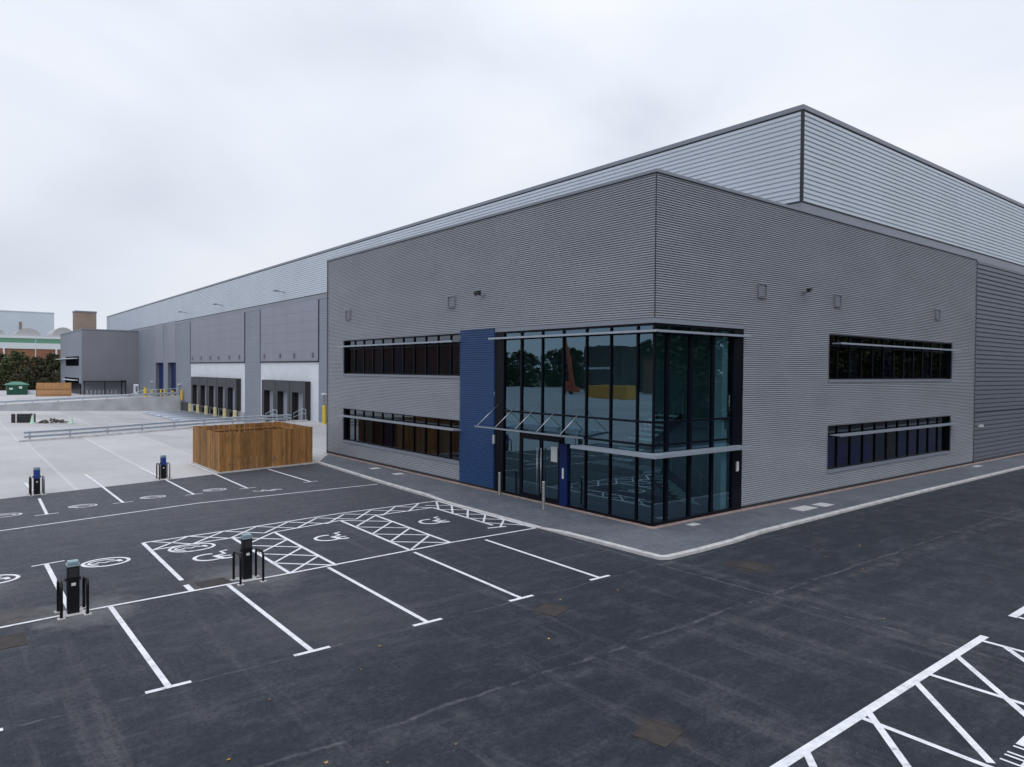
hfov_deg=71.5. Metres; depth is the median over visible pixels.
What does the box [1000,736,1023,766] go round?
painted letters
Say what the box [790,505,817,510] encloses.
access slab
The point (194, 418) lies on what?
wheel guide
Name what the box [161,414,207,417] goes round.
wheel guide
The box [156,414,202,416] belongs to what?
wheel guide
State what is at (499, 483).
bollard
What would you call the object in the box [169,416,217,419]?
wheel guide
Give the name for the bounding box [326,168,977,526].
office block
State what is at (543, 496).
bollard
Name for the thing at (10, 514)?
charging bay marking
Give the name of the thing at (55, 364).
tree
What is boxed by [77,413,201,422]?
dock guide markings
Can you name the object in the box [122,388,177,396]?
ramp railing
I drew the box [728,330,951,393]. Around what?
window
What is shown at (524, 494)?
door
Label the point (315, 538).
wheelchair marking
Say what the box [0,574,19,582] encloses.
charging bay marking
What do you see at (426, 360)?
window
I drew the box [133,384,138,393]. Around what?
white cabinet
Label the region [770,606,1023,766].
loading strip markings
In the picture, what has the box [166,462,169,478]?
hoop guard
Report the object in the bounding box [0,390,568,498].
yard concrete
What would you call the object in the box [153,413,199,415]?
wheel guide
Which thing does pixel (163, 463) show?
charging post
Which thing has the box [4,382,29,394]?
covered skip
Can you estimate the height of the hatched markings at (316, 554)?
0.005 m
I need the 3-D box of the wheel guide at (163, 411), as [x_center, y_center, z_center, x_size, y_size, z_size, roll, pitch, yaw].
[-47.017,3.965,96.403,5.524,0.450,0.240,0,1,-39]
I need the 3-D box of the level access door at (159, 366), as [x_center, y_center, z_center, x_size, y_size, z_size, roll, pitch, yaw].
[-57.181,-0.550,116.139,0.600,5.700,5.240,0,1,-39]
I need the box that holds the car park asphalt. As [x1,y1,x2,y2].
[0,452,1023,766]
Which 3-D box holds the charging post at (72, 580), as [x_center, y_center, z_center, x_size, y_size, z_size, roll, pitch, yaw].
[-9.275,4.297,15.030,0.400,1.115,0.420,0,1,-39]
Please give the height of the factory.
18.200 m
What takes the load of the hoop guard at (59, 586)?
on the car park asphalt
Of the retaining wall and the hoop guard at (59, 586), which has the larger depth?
the retaining wall
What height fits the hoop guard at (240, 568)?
0.752 m
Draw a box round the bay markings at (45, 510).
[24,463,312,515]
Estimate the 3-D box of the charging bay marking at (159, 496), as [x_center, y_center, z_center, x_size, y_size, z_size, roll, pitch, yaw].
[-14.404,4.552,28.537,0.960,0.002,0.700,0,1,-39]
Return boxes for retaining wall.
[0,395,179,410]
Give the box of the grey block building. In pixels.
[0,310,53,336]
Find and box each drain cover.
[0,632,27,649]
[195,577,232,589]
[531,602,569,616]
[631,719,683,747]
[735,561,765,570]
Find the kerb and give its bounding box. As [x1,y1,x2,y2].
[317,454,1023,559]
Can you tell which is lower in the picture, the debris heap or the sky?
the debris heap
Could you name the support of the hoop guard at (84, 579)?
on the car park asphalt
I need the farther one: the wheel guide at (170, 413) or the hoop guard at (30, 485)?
the wheel guide at (170, 413)
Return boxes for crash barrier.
[0,392,176,403]
[24,414,290,438]
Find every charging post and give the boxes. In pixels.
[32,467,42,495]
[63,559,84,616]
[158,455,168,479]
[236,533,256,581]
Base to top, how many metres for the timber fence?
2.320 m
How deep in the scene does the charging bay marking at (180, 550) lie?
20.55 m
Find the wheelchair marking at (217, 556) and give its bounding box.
[192,550,231,560]
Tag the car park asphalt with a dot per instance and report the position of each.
(716, 656)
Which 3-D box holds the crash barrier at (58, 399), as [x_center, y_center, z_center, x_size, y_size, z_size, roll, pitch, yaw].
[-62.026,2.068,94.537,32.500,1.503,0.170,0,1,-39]
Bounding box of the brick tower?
[72,310,96,330]
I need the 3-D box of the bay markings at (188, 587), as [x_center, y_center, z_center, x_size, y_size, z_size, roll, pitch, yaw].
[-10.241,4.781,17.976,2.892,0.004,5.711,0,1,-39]
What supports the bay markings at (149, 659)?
on the car park asphalt
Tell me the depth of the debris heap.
73.10 m
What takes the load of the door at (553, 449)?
in the office block
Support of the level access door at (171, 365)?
in the warehouse
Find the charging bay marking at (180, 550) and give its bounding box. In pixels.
[168,543,215,551]
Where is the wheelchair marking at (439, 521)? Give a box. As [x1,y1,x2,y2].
[418,517,449,523]
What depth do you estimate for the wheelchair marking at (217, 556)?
19.51 m
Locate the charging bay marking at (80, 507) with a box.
[68,504,97,507]
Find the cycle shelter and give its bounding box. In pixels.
[82,380,125,394]
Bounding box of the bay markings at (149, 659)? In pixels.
[0,539,609,730]
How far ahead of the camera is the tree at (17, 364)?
147.28 m
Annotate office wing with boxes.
[56,329,137,394]
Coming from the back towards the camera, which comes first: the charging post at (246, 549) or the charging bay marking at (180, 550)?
the charging bay marking at (180, 550)
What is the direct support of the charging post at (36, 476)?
on the yard concrete at (64, 465)
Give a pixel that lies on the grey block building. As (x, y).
(41, 323)
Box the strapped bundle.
[11,413,35,422]
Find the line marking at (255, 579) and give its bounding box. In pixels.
[0,528,534,627]
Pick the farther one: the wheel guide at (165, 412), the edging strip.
the wheel guide at (165, 412)
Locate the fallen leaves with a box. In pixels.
[227,530,989,763]
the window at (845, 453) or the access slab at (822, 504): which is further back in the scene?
the window at (845, 453)
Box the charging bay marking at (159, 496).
[140,495,164,498]
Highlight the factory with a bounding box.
[0,327,70,374]
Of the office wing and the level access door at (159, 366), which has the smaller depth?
the level access door at (159, 366)
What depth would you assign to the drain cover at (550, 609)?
15.47 m
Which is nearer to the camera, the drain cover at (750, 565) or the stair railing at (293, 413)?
the drain cover at (750, 565)
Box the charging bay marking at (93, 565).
[81,557,130,566]
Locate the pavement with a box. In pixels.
[320,453,1023,554]
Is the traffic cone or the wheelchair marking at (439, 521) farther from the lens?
the traffic cone
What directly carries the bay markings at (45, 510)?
on the car park asphalt
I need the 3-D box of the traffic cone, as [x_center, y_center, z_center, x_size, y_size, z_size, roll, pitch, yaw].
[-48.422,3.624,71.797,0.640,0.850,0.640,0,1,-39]
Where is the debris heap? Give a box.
[39,418,67,423]
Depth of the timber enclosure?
37.19 m
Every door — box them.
[156,363,163,395]
[168,362,175,395]
[521,435,540,499]
[540,437,560,504]
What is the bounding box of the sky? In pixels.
[0,0,1023,330]
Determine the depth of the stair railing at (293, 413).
66.52 m
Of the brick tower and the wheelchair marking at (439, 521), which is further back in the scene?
the brick tower
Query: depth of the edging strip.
29.21 m
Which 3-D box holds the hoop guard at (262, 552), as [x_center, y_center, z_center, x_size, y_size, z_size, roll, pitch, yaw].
[-6.237,4.455,17.573,0.140,0.752,0.660,0,1,-39]
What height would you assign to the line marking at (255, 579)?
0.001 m
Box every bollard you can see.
[322,405,325,423]
[497,472,501,494]
[541,481,545,509]
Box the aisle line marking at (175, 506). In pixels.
[0,484,375,530]
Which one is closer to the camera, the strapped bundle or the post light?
the post light
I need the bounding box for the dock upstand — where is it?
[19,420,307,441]
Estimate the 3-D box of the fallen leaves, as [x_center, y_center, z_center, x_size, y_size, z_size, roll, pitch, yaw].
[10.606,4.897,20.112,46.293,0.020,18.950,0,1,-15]
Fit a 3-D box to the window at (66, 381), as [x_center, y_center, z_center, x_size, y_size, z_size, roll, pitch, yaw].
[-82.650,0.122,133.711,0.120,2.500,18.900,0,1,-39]
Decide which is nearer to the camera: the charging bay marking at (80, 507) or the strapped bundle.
the charging bay marking at (80, 507)
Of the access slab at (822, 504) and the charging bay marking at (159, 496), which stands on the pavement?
the access slab at (822, 504)
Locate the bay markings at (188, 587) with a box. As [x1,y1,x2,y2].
[32,543,193,607]
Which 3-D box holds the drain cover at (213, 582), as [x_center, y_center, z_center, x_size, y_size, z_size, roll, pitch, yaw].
[-7.176,4.832,17.166,0.680,0.029,0.680,-1,1,-44]
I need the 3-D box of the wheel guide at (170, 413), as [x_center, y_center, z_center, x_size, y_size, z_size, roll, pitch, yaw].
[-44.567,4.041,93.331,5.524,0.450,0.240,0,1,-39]
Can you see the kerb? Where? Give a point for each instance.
(700, 549)
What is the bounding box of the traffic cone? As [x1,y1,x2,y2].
[28,415,35,423]
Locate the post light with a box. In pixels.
[321,393,326,404]
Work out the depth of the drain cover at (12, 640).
13.48 m
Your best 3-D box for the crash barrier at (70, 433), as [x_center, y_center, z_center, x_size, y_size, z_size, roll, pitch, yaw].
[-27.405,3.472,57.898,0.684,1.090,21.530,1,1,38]
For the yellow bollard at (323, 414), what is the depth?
64.02 m
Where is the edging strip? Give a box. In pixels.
[325,453,1023,528]
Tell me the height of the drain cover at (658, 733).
0.029 m
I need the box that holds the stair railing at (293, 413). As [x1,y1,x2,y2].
[265,408,305,421]
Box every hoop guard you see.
[28,476,32,495]
[41,475,45,494]
[54,578,65,619]
[80,574,91,615]
[155,463,160,479]
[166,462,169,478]
[230,550,243,585]
[253,547,266,581]
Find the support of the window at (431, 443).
in the office block
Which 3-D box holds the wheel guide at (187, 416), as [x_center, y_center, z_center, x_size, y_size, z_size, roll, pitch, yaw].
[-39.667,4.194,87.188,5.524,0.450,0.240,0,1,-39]
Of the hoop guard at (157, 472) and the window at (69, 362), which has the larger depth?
the window at (69, 362)
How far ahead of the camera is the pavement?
26.38 m
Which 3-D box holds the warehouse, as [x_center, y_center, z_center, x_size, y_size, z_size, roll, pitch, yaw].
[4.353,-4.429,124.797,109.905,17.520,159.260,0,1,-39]
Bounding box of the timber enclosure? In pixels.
[191,421,313,473]
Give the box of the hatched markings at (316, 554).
[143,501,534,572]
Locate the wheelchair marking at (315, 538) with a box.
[314,532,347,540]
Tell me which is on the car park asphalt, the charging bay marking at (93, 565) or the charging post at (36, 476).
the charging bay marking at (93, 565)
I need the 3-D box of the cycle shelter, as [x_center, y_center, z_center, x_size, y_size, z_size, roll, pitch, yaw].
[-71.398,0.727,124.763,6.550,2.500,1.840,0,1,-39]
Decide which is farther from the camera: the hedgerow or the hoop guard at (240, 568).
the hedgerow
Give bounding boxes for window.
[65,377,78,382]
[66,356,78,365]
[343,330,526,390]
[343,406,494,474]
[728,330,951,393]
[728,411,950,476]
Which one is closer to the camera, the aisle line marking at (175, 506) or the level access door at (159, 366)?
the aisle line marking at (175, 506)
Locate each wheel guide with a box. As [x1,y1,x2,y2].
[142,411,185,412]
[146,411,191,413]
[149,412,194,414]
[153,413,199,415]
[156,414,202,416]
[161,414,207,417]
[164,415,211,418]
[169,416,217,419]
[172,417,221,420]
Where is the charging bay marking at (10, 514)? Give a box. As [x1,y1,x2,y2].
[0,513,22,516]
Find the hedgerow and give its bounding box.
[0,367,60,389]
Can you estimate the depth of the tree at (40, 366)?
148.05 m
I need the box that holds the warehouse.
[107,104,1023,461]
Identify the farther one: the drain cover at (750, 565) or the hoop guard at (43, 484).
the hoop guard at (43, 484)
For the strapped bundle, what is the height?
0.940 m
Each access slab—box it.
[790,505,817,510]
[811,502,833,506]
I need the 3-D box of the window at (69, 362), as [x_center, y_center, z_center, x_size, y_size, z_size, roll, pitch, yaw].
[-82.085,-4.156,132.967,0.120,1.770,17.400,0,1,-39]
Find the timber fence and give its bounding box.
[36,383,70,396]
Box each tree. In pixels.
[0,350,36,382]
[0,351,11,382]
[21,356,53,389]
[40,353,60,380]

